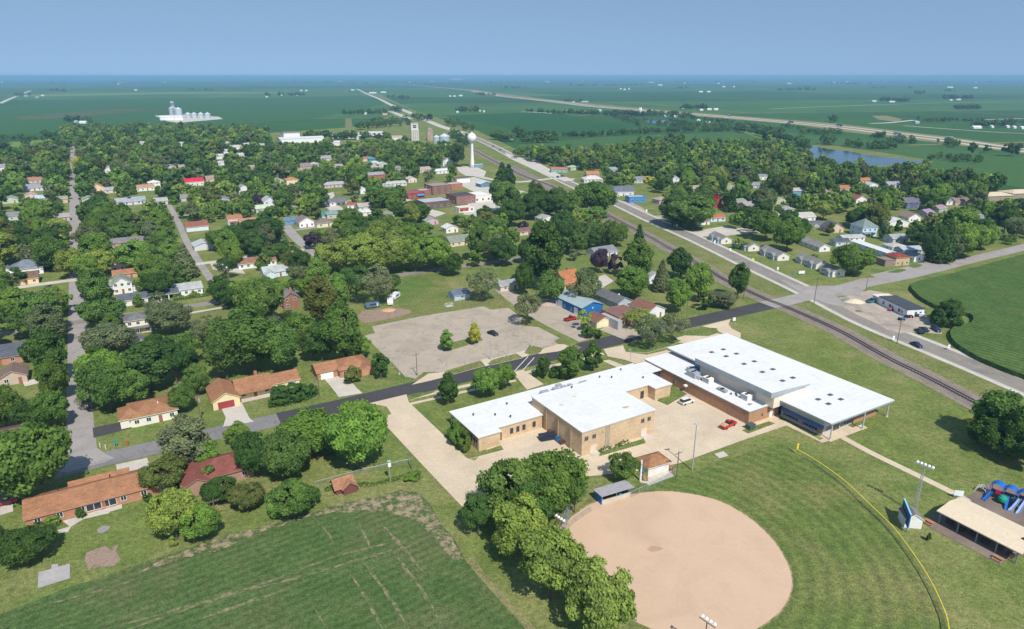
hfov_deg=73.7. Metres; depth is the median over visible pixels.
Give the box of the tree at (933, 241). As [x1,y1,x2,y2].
[920,221,950,262]
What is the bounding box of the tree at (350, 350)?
[339,345,358,355]
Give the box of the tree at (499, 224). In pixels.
[491,222,507,233]
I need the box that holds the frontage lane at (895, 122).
[871,120,914,123]
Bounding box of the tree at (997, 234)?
[980,225,1003,249]
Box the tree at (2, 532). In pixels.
[0,525,10,559]
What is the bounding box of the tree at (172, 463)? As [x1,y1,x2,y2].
[136,453,186,487]
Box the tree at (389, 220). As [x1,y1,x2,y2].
[380,214,396,228]
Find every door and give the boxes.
[100,501,105,508]
[218,399,234,409]
[321,371,333,379]
[590,444,596,452]
[599,321,608,327]
[641,428,646,435]
[728,407,732,416]
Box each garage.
[128,333,143,345]
[584,311,608,328]
[894,245,922,253]
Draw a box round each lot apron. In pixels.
[412,372,443,384]
[539,344,568,353]
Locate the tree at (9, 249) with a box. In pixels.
[0,230,19,265]
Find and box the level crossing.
[760,293,816,307]
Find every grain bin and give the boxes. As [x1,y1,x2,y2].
[175,107,182,115]
[185,112,190,118]
[191,112,197,118]
[198,112,203,118]
[204,112,210,118]
[433,135,438,142]
[439,133,449,145]
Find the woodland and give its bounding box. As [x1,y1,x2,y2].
[0,121,1023,473]
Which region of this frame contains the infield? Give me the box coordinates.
[559,491,791,628]
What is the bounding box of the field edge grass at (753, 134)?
[736,130,776,138]
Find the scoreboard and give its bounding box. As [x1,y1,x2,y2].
[902,498,911,531]
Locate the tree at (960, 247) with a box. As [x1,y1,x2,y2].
[947,234,965,253]
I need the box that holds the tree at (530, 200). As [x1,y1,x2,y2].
[522,193,547,215]
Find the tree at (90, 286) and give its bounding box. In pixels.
[75,266,111,301]
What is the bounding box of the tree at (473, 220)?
[465,216,482,227]
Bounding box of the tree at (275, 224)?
[237,216,283,235]
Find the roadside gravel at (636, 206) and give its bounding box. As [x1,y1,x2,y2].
[623,201,647,212]
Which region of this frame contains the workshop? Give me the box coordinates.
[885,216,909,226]
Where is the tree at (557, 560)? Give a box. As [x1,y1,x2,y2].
[517,523,587,599]
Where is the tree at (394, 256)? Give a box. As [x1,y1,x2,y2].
[375,235,410,272]
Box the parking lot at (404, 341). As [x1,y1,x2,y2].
[365,306,559,378]
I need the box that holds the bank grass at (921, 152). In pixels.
[761,132,1023,158]
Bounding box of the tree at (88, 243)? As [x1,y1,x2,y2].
[76,234,101,256]
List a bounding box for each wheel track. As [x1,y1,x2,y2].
[38,575,153,606]
[103,538,408,628]
[130,545,414,628]
[192,589,285,621]
[312,604,327,628]
[314,518,333,544]
[346,568,382,628]
[358,520,383,565]
[359,557,407,627]
[381,523,425,573]
[391,549,443,628]
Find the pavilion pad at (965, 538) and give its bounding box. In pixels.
[926,496,1023,564]
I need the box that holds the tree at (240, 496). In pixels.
[226,481,266,509]
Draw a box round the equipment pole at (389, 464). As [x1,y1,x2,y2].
[387,460,390,481]
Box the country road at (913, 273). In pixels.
[802,244,1023,295]
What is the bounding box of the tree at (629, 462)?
[607,451,642,480]
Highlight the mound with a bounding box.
[646,546,662,551]
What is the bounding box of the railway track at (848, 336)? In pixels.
[470,148,1003,418]
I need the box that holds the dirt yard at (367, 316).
[358,307,410,322]
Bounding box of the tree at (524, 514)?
[491,490,547,558]
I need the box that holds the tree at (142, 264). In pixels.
[133,254,152,277]
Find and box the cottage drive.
[690,226,759,235]
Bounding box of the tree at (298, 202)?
[294,194,317,210]
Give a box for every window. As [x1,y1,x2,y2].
[56,512,63,517]
[85,497,116,511]
[120,495,126,500]
[783,412,797,421]
[803,421,816,430]
[840,419,851,426]
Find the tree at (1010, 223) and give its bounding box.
[1003,217,1023,235]
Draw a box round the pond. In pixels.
[809,146,922,165]
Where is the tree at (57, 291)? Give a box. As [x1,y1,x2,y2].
[43,285,67,311]
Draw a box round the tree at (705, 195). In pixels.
[694,192,713,199]
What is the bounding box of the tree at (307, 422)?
[272,407,329,451]
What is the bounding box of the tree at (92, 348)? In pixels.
[84,344,103,359]
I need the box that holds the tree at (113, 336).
[75,322,136,350]
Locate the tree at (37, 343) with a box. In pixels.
[21,324,67,371]
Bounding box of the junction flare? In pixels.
[778,277,878,306]
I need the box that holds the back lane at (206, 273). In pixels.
[167,205,212,282]
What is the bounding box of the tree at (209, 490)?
[199,475,236,502]
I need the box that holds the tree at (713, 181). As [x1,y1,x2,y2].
[703,176,718,192]
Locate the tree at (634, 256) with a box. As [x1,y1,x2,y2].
[622,237,654,271]
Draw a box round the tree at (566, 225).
[549,210,576,239]
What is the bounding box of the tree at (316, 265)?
[303,257,331,279]
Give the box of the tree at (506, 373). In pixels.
[494,363,516,388]
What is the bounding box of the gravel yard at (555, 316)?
[525,298,589,333]
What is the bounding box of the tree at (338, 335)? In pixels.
[319,298,362,356]
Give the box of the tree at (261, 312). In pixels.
[220,304,271,339]
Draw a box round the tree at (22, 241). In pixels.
[12,232,27,249]
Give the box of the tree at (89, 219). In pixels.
[83,212,108,230]
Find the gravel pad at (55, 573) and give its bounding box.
[38,564,69,587]
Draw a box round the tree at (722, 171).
[713,166,727,178]
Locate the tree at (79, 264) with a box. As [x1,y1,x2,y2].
[69,253,99,274]
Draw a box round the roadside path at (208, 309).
[189,306,227,313]
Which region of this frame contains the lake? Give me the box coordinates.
[642,118,677,124]
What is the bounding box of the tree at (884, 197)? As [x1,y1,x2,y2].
[874,191,892,209]
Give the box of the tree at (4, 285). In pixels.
[0,279,10,288]
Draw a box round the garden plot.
[84,544,120,569]
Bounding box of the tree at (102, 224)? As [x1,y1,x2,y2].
[90,213,120,238]
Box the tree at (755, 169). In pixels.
[743,163,760,181]
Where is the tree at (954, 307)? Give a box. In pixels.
[934,298,965,318]
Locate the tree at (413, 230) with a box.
[397,223,420,236]
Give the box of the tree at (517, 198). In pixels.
[512,195,524,218]
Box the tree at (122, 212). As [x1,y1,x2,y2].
[110,202,135,224]
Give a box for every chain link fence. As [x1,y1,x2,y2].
[314,458,411,481]
[631,469,675,496]
[797,449,949,628]
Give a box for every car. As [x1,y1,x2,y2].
[0,496,17,505]
[487,330,498,335]
[679,396,694,404]
[910,341,923,347]
[914,328,924,333]
[918,327,929,331]
[930,324,941,331]
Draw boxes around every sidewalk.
[408,380,515,404]
[419,353,604,397]
[449,350,525,369]
[604,360,623,366]
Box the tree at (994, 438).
[972,416,1023,454]
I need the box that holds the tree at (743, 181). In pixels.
[735,175,749,195]
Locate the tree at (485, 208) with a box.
[476,205,491,215]
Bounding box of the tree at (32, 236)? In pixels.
[23,227,59,244]
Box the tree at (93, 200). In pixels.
[87,195,113,212]
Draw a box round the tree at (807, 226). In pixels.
[792,218,812,233]
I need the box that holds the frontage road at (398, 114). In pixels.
[388,111,411,118]
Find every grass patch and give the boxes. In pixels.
[889,269,905,272]
[909,264,921,267]
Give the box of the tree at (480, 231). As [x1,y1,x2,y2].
[465,221,489,253]
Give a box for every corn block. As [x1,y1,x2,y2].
[0,96,383,133]
[444,113,638,133]
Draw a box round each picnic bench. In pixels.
[923,518,935,525]
[991,554,1005,561]
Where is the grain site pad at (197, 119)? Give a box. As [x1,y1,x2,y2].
[157,115,221,122]
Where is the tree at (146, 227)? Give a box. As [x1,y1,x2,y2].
[141,219,158,238]
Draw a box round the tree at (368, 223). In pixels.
[363,220,374,230]
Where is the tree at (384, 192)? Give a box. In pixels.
[365,185,404,206]
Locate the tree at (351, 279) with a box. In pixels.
[340,265,370,303]
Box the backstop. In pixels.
[561,502,569,530]
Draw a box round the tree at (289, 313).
[281,310,304,328]
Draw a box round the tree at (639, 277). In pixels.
[615,265,650,298]
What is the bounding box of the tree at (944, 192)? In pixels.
[927,183,953,204]
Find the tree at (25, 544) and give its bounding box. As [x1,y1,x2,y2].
[0,520,58,567]
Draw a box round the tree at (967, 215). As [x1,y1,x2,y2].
[953,208,980,224]
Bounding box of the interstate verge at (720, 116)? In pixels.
[471,89,1023,152]
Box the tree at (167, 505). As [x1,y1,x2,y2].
[142,485,198,539]
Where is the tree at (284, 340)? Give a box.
[262,318,298,370]
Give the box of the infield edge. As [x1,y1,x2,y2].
[559,490,792,628]
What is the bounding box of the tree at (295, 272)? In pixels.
[285,265,307,279]
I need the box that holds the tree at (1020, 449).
[1013,440,1023,460]
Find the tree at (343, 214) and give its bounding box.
[336,207,360,222]
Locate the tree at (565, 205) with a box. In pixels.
[560,191,581,211]
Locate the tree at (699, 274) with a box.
[684,261,715,301]
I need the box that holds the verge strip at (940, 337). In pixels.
[925,333,958,350]
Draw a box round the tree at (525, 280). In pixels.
[515,261,533,291]
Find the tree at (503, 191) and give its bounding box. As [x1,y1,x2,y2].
[489,179,521,206]
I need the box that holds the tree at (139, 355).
[118,338,172,390]
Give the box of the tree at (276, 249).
[261,243,285,257]
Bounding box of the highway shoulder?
[463,133,1023,395]
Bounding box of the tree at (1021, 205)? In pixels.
[1016,200,1023,215]
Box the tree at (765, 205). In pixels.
[755,201,772,211]
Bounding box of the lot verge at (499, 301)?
[373,295,507,324]
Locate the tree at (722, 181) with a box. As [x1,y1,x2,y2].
[715,174,727,192]
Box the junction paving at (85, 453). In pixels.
[59,440,112,471]
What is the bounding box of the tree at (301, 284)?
[293,276,314,292]
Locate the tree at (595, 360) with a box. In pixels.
[583,340,602,370]
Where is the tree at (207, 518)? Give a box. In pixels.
[176,501,221,540]
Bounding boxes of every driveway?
[0,503,12,514]
[23,379,38,385]
[93,422,131,437]
[116,458,148,470]
[210,262,244,273]
[222,403,253,426]
[325,376,361,396]
[595,275,612,287]
[600,325,648,339]
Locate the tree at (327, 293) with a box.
[303,274,338,320]
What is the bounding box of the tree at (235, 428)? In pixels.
[222,420,249,444]
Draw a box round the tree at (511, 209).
[498,199,526,226]
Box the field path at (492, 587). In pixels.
[465,557,534,628]
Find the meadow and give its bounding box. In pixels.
[2,139,46,150]
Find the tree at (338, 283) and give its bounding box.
[327,272,349,303]
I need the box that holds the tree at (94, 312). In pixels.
[73,297,126,325]
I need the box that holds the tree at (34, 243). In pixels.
[28,237,67,251]
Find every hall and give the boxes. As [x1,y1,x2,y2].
[277,136,323,143]
[581,175,602,182]
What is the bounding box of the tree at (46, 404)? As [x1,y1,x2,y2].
[28,389,69,424]
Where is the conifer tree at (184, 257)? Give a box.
[174,243,200,278]
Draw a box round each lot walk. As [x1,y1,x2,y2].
[481,358,489,365]
[518,352,528,356]
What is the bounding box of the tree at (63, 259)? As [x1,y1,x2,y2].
[53,247,79,278]
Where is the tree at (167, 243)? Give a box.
[160,237,179,264]
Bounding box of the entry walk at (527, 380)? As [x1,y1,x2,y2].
[515,370,542,389]
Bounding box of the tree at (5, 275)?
[0,271,11,283]
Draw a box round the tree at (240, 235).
[226,228,264,253]
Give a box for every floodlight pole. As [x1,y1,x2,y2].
[554,514,564,524]
[692,422,699,470]
[699,614,716,628]
[913,460,934,508]
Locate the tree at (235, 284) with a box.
[231,277,272,297]
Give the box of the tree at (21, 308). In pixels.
[12,290,64,322]
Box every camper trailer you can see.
[364,301,379,307]
[387,297,392,304]
[390,291,399,298]
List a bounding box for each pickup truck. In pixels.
[563,315,576,320]
[719,419,736,429]
[865,298,876,302]
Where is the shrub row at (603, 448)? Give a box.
[598,439,631,451]
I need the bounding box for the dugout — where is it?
[593,480,633,504]
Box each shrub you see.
[16,342,30,361]
[43,515,59,523]
[74,508,86,517]
[142,493,151,501]
[168,535,177,545]
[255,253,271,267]
[264,492,280,517]
[270,390,288,404]
[271,382,295,395]
[286,383,310,400]
[304,383,316,395]
[344,365,361,382]
[403,473,410,481]
[409,469,420,481]
[446,418,460,441]
[449,426,464,444]
[456,429,471,451]
[518,221,528,227]
[550,367,560,377]
[581,325,595,337]
[594,329,601,337]
[643,176,653,182]
[908,220,922,227]
[926,532,931,540]
[928,307,948,325]
[948,315,964,326]
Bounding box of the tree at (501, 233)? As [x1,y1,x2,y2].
[492,231,507,236]
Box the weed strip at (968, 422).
[964,418,1017,458]
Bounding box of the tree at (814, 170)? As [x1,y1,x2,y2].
[805,167,822,179]
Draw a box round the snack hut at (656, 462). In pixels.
[637,451,671,475]
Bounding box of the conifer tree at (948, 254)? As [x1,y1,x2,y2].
[925,210,958,262]
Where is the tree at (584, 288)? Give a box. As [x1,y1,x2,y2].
[566,280,591,296]
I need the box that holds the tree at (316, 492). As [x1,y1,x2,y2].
[297,482,320,505]
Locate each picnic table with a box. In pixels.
[944,518,955,524]
[980,537,990,544]
[1006,551,1016,558]
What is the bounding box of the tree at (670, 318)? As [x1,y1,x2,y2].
[661,312,691,343]
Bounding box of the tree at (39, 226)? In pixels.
[29,216,47,232]
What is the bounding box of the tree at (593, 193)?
[572,180,618,209]
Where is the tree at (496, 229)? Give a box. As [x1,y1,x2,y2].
[487,226,503,234]
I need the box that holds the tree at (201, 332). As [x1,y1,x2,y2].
[187,315,219,340]
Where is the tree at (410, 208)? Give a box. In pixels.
[404,202,420,222]
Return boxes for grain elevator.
[410,123,418,140]
[427,128,432,140]
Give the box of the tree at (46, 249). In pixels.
[31,233,69,271]
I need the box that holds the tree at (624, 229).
[603,222,628,240]
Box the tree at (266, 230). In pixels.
[256,222,275,244]
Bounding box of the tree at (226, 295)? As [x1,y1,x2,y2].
[218,287,236,307]
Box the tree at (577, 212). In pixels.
[572,205,583,222]
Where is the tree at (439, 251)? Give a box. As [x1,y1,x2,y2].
[422,238,451,272]
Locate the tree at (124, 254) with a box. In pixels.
[109,238,155,267]
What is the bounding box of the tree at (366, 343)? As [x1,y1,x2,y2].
[355,335,371,354]
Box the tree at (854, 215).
[845,207,866,222]
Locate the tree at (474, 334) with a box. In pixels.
[468,322,480,344]
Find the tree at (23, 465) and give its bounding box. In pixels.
[0,421,72,498]
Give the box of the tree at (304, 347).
[298,327,325,361]
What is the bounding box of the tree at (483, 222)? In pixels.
[478,219,489,227]
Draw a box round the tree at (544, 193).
[536,190,560,215]
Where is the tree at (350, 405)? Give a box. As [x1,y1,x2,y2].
[337,399,377,420]
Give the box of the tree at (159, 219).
[146,207,168,229]
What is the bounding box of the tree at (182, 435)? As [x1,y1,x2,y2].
[155,412,212,464]
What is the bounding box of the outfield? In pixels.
[572,443,946,628]
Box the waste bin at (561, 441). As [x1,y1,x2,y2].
[558,439,564,444]
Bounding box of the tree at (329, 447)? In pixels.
[321,443,334,454]
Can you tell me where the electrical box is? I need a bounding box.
[744,422,755,430]
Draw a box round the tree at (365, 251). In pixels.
[340,232,388,269]
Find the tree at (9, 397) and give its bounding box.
[0,383,24,426]
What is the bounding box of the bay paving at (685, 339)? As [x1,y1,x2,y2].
[676,333,720,342]
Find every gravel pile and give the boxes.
[382,308,395,311]
[541,301,555,305]
[844,299,865,303]
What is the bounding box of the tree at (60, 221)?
[46,218,71,232]
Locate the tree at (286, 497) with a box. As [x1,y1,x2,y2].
[267,477,314,518]
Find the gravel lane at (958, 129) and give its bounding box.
[912,126,1023,133]
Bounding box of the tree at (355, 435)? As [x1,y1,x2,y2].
[320,405,388,468]
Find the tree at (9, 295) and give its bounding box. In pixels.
[0,285,27,316]
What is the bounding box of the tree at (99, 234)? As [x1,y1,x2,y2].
[88,231,110,240]
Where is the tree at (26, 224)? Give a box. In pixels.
[23,216,49,227]
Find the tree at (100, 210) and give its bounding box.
[90,200,111,214]
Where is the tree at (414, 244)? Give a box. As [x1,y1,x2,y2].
[397,234,431,271]
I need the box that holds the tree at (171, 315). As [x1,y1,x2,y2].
[142,300,193,333]
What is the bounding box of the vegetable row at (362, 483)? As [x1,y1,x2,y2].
[324,470,412,491]
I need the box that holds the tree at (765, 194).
[756,187,774,205]
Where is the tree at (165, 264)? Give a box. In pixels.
[148,257,179,287]
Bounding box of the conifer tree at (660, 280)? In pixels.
[651,259,669,292]
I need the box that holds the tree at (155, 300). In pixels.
[142,290,168,308]
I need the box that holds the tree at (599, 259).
[589,248,608,273]
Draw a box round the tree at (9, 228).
[0,219,15,235]
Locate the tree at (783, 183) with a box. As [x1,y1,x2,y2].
[776,176,794,197]
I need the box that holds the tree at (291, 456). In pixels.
[260,428,314,478]
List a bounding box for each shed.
[159,115,176,119]
[174,115,182,119]
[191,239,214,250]
[329,474,358,494]
[332,141,339,145]
[368,131,382,135]
[392,135,402,139]
[435,168,448,173]
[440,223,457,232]
[447,287,470,300]
[516,227,531,235]
[829,238,850,245]
[898,504,924,528]
[901,249,923,261]
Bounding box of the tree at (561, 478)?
[512,447,590,509]
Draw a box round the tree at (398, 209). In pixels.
[390,200,431,218]
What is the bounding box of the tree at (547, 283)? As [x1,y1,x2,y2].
[535,270,564,301]
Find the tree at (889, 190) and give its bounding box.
[878,184,897,202]
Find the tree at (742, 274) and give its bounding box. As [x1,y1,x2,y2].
[728,262,750,294]
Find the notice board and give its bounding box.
[954,490,963,497]
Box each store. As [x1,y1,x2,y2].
[405,189,424,198]
[414,188,430,194]
[415,197,450,208]
[424,182,451,194]
[446,192,475,204]
[448,182,462,189]
[454,205,473,212]
[469,191,491,201]
[550,167,567,172]
[625,195,645,202]
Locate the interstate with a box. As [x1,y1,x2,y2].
[369,81,1023,151]
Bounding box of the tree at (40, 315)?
[22,302,66,336]
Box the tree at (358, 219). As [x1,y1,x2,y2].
[346,214,365,227]
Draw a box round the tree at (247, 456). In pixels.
[231,430,264,476]
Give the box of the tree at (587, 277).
[573,266,602,297]
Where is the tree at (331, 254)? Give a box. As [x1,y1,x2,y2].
[312,237,355,272]
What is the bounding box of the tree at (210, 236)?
[204,224,245,243]
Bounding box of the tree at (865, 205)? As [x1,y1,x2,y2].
[858,202,871,209]
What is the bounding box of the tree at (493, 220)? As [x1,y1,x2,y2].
[488,217,507,227]
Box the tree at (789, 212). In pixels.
[779,209,798,220]
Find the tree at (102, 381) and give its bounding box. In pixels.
[72,356,134,410]
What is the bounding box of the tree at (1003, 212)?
[991,203,1022,233]
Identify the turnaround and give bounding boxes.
[324,192,342,209]
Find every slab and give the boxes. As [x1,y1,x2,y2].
[640,471,673,485]
[715,451,727,457]
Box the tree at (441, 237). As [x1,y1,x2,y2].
[429,234,445,264]
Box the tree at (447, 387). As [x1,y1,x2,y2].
[438,371,458,404]
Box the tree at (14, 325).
[2,313,28,338]
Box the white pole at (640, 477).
[639,460,642,480]
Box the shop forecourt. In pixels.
[871,258,960,276]
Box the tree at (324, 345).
[305,319,331,361]
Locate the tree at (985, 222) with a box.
[973,218,994,226]
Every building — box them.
[367,171,386,178]
[379,180,406,185]
[449,363,671,457]
[554,289,602,316]
[601,304,641,329]
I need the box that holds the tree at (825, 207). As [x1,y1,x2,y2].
[813,199,836,219]
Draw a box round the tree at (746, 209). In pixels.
[736,205,758,224]
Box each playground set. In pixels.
[974,480,1022,509]
[1008,488,1023,513]
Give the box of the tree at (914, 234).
[904,225,927,244]
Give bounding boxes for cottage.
[405,176,416,182]
[693,218,709,224]
[709,214,725,221]
[709,231,731,243]
[734,239,760,250]
[759,245,789,260]
[795,252,824,268]
[798,237,830,251]
[819,262,846,276]
[882,242,905,250]
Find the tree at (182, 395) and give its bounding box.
[166,382,195,411]
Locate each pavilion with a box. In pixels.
[937,497,1023,563]
[988,192,1015,200]
[998,189,1023,197]
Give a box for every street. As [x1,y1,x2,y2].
[0,256,521,335]
[0,414,279,494]
[17,247,314,288]
[66,146,96,455]
[72,199,360,230]
[276,302,773,422]
[283,225,314,256]
[405,199,444,216]
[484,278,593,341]
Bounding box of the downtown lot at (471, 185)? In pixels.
[462,177,527,215]
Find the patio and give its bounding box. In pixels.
[57,511,109,532]
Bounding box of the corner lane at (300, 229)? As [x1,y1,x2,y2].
[285,226,316,231]
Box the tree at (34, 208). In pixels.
[24,198,47,220]
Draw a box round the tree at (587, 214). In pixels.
[581,206,607,222]
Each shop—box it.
[476,180,489,186]
[612,186,634,195]
[872,293,925,316]
[876,252,909,266]
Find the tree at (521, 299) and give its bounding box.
[514,292,541,324]
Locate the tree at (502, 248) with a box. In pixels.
[488,235,517,265]
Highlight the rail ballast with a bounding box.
[468,148,993,415]
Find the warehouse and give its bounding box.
[280,131,299,136]
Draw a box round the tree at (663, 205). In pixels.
[658,194,688,225]
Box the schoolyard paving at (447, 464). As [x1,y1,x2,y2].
[372,385,779,505]
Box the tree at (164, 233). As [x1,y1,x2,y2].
[152,226,175,240]
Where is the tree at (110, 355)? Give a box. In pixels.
[70,348,124,379]
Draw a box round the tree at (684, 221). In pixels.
[673,207,697,229]
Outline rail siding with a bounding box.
[511,166,549,190]
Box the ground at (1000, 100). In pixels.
[0,79,1023,190]
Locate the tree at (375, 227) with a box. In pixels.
[363,219,388,240]
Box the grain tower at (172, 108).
[170,101,174,114]
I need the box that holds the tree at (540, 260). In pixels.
[523,218,565,278]
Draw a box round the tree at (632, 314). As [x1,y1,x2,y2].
[623,308,657,322]
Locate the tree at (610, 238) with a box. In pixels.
[603,220,622,246]
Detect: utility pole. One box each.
[194,396,201,417]
[675,451,681,477]
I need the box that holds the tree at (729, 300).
[707,290,739,307]
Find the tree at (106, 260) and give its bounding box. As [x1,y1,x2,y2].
[84,248,115,271]
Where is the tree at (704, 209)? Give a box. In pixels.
[666,194,718,229]
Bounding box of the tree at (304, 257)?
[287,248,310,266]
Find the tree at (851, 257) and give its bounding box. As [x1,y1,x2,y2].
[829,243,876,274]
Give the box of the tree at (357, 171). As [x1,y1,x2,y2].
[348,165,368,180]
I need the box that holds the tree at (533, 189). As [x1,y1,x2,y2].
[528,182,544,194]
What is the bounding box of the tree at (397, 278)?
[389,274,400,291]
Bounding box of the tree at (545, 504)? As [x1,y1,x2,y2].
[508,470,563,517]
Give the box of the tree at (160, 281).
[137,270,175,291]
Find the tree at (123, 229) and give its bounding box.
[107,221,135,237]
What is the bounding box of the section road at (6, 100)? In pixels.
[0,91,29,102]
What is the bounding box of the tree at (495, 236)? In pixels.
[486,234,508,258]
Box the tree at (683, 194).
[679,192,689,198]
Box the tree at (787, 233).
[771,218,806,251]
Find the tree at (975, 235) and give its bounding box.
[955,222,992,257]
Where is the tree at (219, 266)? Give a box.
[212,256,237,278]
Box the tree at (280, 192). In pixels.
[272,185,293,205]
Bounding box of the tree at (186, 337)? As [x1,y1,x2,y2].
[167,330,201,352]
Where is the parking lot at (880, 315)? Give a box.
[839,290,941,333]
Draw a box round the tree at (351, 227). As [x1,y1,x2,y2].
[339,219,363,237]
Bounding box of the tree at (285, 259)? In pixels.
[279,249,297,265]
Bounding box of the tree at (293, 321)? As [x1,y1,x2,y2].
[287,314,314,338]
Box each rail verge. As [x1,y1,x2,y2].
[533,173,791,297]
[796,305,1023,399]
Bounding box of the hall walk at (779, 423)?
[742,419,867,442]
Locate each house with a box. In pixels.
[0,340,30,365]
[0,362,29,384]
[0,424,24,431]
[3,195,18,203]
[4,259,44,273]
[6,211,19,219]
[11,270,39,285]
[22,183,47,191]
[22,467,172,526]
[24,191,36,197]
[25,177,42,183]
[34,195,45,201]
[53,212,69,220]
[56,195,67,202]
[81,195,89,201]
[91,182,103,191]
[103,187,115,192]
[108,273,142,294]
[110,235,147,247]
[111,260,125,269]
[111,268,137,277]
[114,197,126,204]
[115,287,179,305]
[117,394,178,428]
[122,197,141,204]
[122,312,151,332]
[131,196,145,203]
[136,184,154,191]
[147,180,160,187]
[153,197,167,204]
[173,281,202,296]
[178,194,187,201]
[179,451,253,495]
[184,177,203,185]
[205,175,214,181]
[205,368,300,410]
[215,195,229,200]
[216,153,223,158]
[225,214,242,224]
[236,255,276,269]
[237,184,246,191]
[238,217,255,224]
[254,204,267,212]
[259,264,289,278]
[261,195,273,206]
[280,287,299,309]
[282,216,297,224]
[284,177,297,184]
[294,214,314,227]
[297,163,311,170]
[310,354,374,379]
[314,218,332,227]
[319,155,331,160]
[320,210,338,217]
[322,181,344,187]
[324,210,338,218]
[326,197,346,205]
[345,202,355,208]
[355,202,371,209]
[358,186,365,193]
[358,209,370,215]
[376,161,389,166]
[380,210,393,216]
[419,166,430,172]
[421,215,438,224]
[440,157,452,165]
[444,233,468,246]
[474,164,482,167]
[493,278,518,291]
[534,213,550,222]
[555,267,576,289]
[566,165,577,170]
[584,171,599,176]
[586,244,617,256]
[592,287,632,306]
[628,297,665,316]
[633,176,649,182]
[646,269,655,283]
[651,196,663,203]
[671,175,679,182]
[713,195,722,207]
[727,183,734,188]
[736,198,746,204]
[737,201,754,207]
[751,182,764,187]
[758,174,766,179]
[774,197,785,203]
[776,206,794,211]
[789,187,804,195]
[799,212,816,220]
[809,220,821,226]
[819,220,843,232]
[837,185,850,190]
[849,218,878,236]
[852,193,866,202]
[859,177,870,182]
[866,182,877,186]
[882,181,900,187]
[883,233,909,242]
[898,197,921,208]
[899,211,920,221]
[915,208,934,216]
[933,204,947,212]
[946,197,954,204]
[952,197,972,204]
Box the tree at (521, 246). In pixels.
[517,238,532,259]
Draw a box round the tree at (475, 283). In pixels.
[464,267,498,300]
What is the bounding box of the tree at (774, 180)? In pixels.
[769,172,789,196]
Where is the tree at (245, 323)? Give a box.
[223,302,273,375]
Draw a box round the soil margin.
[135,490,463,574]
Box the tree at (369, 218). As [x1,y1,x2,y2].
[361,217,375,221]
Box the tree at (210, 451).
[189,439,218,462]
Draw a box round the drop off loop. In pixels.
[604,345,669,362]
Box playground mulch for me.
[968,482,1023,520]
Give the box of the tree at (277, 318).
[265,315,284,326]
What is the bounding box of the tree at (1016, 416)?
[1004,405,1023,459]
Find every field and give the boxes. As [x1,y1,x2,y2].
[0,492,524,628]
[519,131,757,151]
[880,158,1023,187]
[910,254,1023,379]
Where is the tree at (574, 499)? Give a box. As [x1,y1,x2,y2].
[570,476,587,512]
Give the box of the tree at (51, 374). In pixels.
[33,358,69,391]
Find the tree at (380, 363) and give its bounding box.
[371,353,389,378]
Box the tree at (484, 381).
[470,367,499,397]
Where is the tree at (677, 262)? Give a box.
[665,247,693,278]
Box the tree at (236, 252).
[217,241,243,268]
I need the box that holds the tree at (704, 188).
[693,182,713,197]
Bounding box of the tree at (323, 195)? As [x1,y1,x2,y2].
[310,187,330,207]
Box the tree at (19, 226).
[7,220,25,242]
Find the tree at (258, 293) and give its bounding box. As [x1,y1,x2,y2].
[232,276,285,315]
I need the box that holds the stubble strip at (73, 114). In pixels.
[13,108,168,120]
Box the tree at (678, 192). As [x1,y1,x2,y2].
[672,189,681,195]
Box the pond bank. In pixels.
[808,145,932,166]
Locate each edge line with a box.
[484,143,1020,391]
[497,146,1022,379]
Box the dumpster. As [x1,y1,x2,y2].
[538,431,554,441]
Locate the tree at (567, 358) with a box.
[557,345,583,378]
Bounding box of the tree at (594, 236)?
[584,227,604,246]
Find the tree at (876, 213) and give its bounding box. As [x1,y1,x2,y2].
[864,202,892,227]
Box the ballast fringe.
[467,148,981,410]
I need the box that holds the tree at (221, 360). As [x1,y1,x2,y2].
[202,315,242,379]
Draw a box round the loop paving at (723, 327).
[703,319,740,337]
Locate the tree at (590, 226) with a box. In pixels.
[586,223,603,231]
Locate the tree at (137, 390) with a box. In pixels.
[113,368,149,401]
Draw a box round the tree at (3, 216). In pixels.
[0,210,9,220]
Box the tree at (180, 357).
[154,336,194,383]
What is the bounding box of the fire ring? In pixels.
[97,526,109,532]
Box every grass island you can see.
[407,392,434,399]
[440,337,482,350]
[445,361,484,373]
[465,445,503,458]
[488,353,521,364]
[521,316,580,348]
[524,345,541,354]
[599,439,645,456]
[628,338,681,352]
[657,385,686,404]
[682,327,717,335]
[742,421,774,433]
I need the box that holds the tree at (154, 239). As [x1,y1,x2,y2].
[145,233,165,252]
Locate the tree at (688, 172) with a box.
[679,167,697,184]
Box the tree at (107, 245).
[94,236,113,255]
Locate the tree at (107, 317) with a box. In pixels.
[101,314,120,324]
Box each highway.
[357,89,466,132]
[462,133,1023,392]
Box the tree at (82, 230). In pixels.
[69,225,101,241]
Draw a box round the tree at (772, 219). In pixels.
[750,210,781,240]
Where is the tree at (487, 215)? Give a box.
[478,210,495,219]
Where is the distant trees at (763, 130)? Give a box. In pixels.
[0,80,1023,162]
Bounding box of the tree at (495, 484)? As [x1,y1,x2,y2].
[475,458,534,508]
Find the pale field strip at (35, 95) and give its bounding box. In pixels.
[10,92,277,96]
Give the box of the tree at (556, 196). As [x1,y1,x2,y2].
[546,187,566,213]
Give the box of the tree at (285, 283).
[261,275,290,290]
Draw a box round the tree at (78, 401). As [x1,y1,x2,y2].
[74,391,94,407]
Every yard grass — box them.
[175,307,229,328]
[397,272,452,311]
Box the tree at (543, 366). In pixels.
[535,354,550,377]
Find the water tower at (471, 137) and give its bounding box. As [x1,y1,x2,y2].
[467,132,475,167]
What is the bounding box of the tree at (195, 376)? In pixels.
[181,362,209,395]
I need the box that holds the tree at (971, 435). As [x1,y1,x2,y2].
[965,422,986,443]

